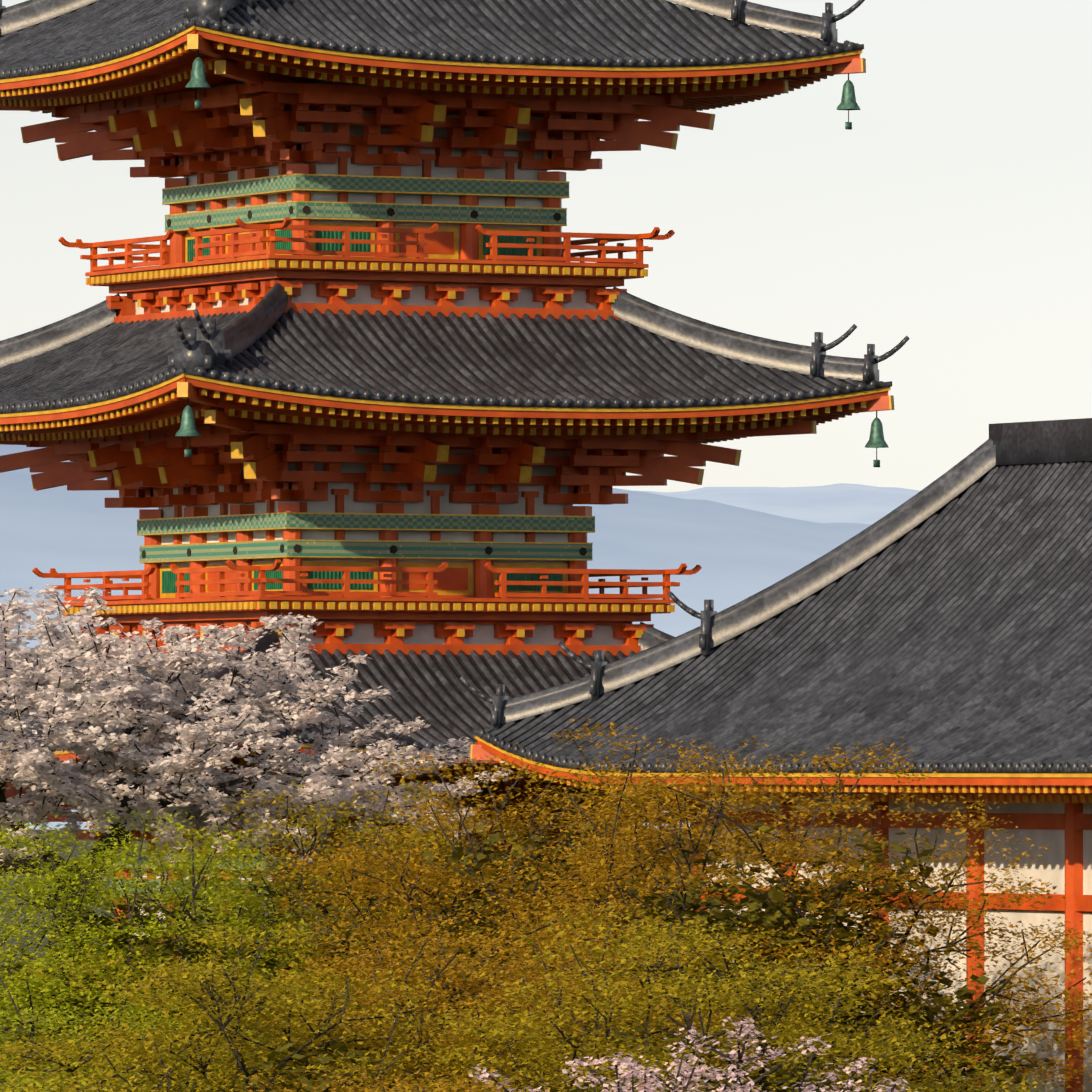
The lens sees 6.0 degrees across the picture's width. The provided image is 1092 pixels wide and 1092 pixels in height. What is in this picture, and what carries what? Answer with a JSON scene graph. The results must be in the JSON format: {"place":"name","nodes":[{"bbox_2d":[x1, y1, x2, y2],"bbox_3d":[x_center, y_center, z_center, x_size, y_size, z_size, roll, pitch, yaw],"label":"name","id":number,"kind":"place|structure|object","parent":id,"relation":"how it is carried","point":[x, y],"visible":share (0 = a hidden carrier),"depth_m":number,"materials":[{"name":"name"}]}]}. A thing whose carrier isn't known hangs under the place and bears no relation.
{"place":"outdoors","nodes":[
{"label":"outdoors","id":0,"kind":"place"},
{"bbox_2d":[0,831,36,873],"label":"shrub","id":1,"kind":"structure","parent":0,"point":[24,862],"depth_m":179.32,"materials":[{"name":"plant"}]},
{"bbox_2d":[0,1005,37,1087],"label":"maple","id":2,"kind":"object","parent":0,"point":[6,1079],"visible":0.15,"depth_m":135.77,"materials":[{"name":"green plant"}]},
{"bbox_2d":[0,960,54,1081],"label":"maple leaves","id":3,"kind":"object","parent":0,"point":[25,995],"depth_m":149.47,"materials":[{"name":"green plant"}]},
{"bbox_2d":[0,1017,92,1091],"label":"maple leaves","id":4,"kind":"object","parent":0,"point":[8,1030],"visible":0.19,"depth_m":125.56,"materials":[{"name":"green plant"}]},
{"bbox_2d":[0,947,297,1091],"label":"maple","id":5,"kind":"object","parent":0,"point":[59,1018],"depth_m":125.42,"materials":[{"name":"green plant"}]},
{"bbox_2d":[0,892,312,1089],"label":"maple leaves","id":6,"kind":"object","parent":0,"point":[151,949],"visible":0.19,"depth_m":142.19,"materials":[{"name":"green plant"}]},
{"bbox_2d":[37,1021,415,1091],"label":"maple leaves","id":7,"kind":"object","parent":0,"point":[299,1056],"visible":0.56,"depth_m":120.23,"materials":[{"name":"plant"}]},
{"bbox_2d":[0,912,598,1091],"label":"maple","id":8,"kind":"object","parent":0,"point":[128,1053],"depth_m":120.62,"materials":[{"name":"plant"}]},
{"bbox_2d":[0,829,689,1074],"bbox_3d":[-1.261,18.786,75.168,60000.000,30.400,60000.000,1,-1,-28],"label":"ground","id":9,"kind":"structure","parent":0,"point":[63,856],"depth_m":2361.61,"materials":[{"name":"green plant"}]},
{"bbox_2d":[0,894,101,1074],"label":"maple","id":10,"kind":"object","parent":9,"relation":"on","point":[33,941],"depth_m":150.33,"materials":[{"name":"green plant"}]},
{"bbox_2d":[0,1067,131,1091],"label":"maple","id":11,"kind":"object","parent":9,"relation":"on","point":[24,1080],"depth_m":109.83,"materials":[{"name":"green plant"}]},
{"bbox_2d":[0,1069,210,1091],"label":"maple","id":12,"kind":"object","parent":9,"relation":"on","point":[92,1088],"depth_m":106.11,"materials":[{"name":"green plant"}]},
{"bbox_2d":[0,802,406,1091],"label":"maple","id":13,"kind":"object","parent":9,"relation":"on","point":[50,877],"depth_m":141.76,"materials":[{"name":"green plant"}]},
{"bbox_2d":[0,584,512,1013],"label":"cherry tree","id":14,"kind":"object","parent":9,"relation":"on","point":[27,760],"depth_m":151.47,"materials":[{"name":"pink plant"}]},
{"bbox_2d":[83,779,564,1074],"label":"maple","id":15,"kind":"object","parent":9,"relation":"on","point":[318,878],"depth_m":146.17,"materials":[{"name":"plant"}]},
{"bbox_2d":[226,1060,566,1091],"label":"maple","id":16,"kind":"object","parent":9,"relation":"on","point":[460,1080],"depth_m":105.07,"materials":[{"name":"plant"}]},
{"bbox_2d":[0,0,909,1048],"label":"pagoda","id":17,"kind":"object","parent":9,"relation":"on","point":[382,366],"visible":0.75,"depth_m":162.30,"materials":[{"name":"paint"}]},
{"bbox_2d":[169,718,960,1088],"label":"maple","id":18,"kind":"object","parent":9,"relation":"on","point":[445,878],"depth_m":140.13,"materials":[{"name":"plant"}]},
{"bbox_2d":[468,1017,917,1091],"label":"cherry tree","id":19,"kind":"object","parent":9,"relation":"on","point":[625,1062],"depth_m":100.17,"materials":[{"name":"pink plant"}]},
{"bbox_2d":[373,894,1071,1091],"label":"maple","id":20,"kind":"object","parent":9,"relation":"on","point":[878,1050],"depth_m":117.65,"materials":[{"name":"plant"}]},
{"bbox_2d":[407,735,1091,1091],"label":"maple","id":21,"kind":"object","parent":9,"relation":"on","point":[768,849],"depth_m":134.14,"materials":[{"name":"plant"}]},
{"bbox_2d":[460,418,1091,1091],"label":"temple hall","id":22,"kind":"structure","parent":9,"relation":"on","point":[942,624],"depth_m":146.21,"materials":[{"name":"tile"}]},
{"bbox_2d":[207,871,484,1091],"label":"maple leaves","id":23,"kind":"object","parent":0,"point":[330,911],"visible":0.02,"depth_m":146.66,"materials":[{"name":"plant"}]},
{"bbox_2d":[0,444,869,828],"bbox_3d":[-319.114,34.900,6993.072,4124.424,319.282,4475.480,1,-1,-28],"label":"mountain","id":24,"kind":"structure","parent":0,"point":[738,554],"depth_m":6371.42,"materials":[{"name":"blue"}]},
{"bbox_2d":[165,909,863,1091],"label":"maple","id":25,"kind":"object","parent":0,"point":[475,980],"depth_m":123.49,"materials":[{"name":"plant"}]},
{"bbox_2d":[299,1003,731,1091],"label":"maple leaves","id":26,"kind":"object","parent":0,"point":[526,1051],"visible":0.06,"depth_m":123.20,"materials":[{"name":"plant"}]},
{"bbox_2d":[303,797,764,1091],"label":"maple leaves","id":27,"kind":"object","parent":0,"point":[462,851],"visible":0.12,"depth_m":140.73,"materials":[{"name":"plant"}]},
{"bbox_2d":[0,0,1091,491],"label":"sky","id":28,"kind":"structure","parent":0,"point":[953,215],"materials":[{"name":"white"}]},
{"bbox_2d":[550,1018,835,1091],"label":"cherry blossoms","id":29,"kind":"object","parent":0,"point":[778,1073],"visible":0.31,"depth_m":117.90,"materials":[{"name":"plant"}]},
{"bbox_2d":[640,483,919,524],"bbox_3d":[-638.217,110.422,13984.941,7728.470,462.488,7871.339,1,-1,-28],"label":"mountain","id":30,"kind":"structure","parent":0,"point":[849,503],"depth_m":13620.61,"materials":[{"name":"blue"}]},
{"bbox_2d":[546,819,1066,1091],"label":"maple leaves","id":31,"kind":"object","parent":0,"point":[727,916],"visible":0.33,"depth_m":134.35,"materials":[{"name":"plant"}]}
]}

